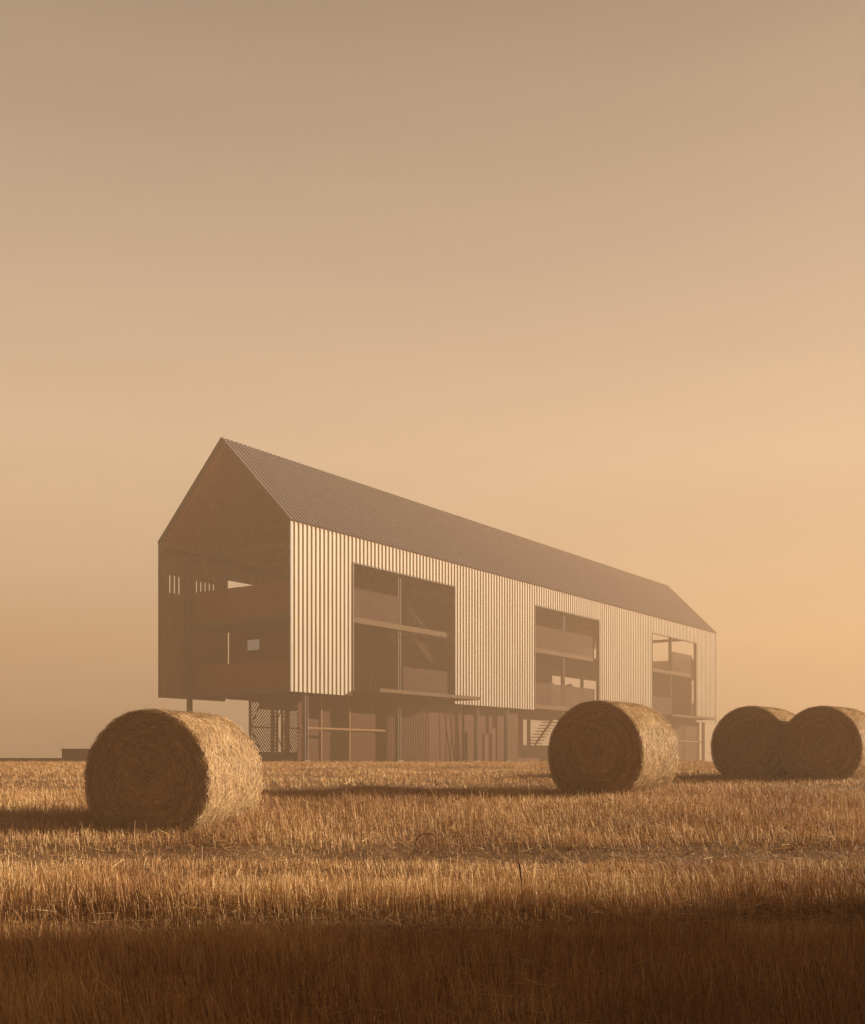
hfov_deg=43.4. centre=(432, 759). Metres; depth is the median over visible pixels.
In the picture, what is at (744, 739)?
hay bale
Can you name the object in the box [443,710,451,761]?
timber pole
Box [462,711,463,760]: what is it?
timber pole
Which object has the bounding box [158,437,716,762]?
barn house
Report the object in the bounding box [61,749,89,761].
wall
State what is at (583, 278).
sky
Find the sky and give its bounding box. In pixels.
[0,0,864,761]
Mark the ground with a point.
(511, 855)
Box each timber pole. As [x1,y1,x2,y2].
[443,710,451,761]
[449,711,454,761]
[457,711,460,761]
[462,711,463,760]
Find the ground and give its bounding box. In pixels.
[0,764,864,1023]
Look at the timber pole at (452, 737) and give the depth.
49.92 m
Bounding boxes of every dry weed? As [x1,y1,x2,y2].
[406,833,435,883]
[518,861,523,928]
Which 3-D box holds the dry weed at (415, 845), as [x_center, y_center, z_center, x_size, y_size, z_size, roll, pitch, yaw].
[-0.105,0.869,8.743,0.274,0.558,0.048,0,0,-6]
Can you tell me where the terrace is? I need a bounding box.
[0,758,61,762]
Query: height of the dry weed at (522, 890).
0.521 m
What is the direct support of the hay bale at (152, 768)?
on the ground
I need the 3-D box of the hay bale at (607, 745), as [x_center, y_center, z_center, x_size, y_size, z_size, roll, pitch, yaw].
[2.590,-0.154,15.568,1.565,1.429,1.309,0,0,36]
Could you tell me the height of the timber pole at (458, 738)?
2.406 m
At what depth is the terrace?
44.90 m
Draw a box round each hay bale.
[84,707,264,835]
[548,699,680,795]
[711,705,795,777]
[779,705,864,780]
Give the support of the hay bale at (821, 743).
on the ground

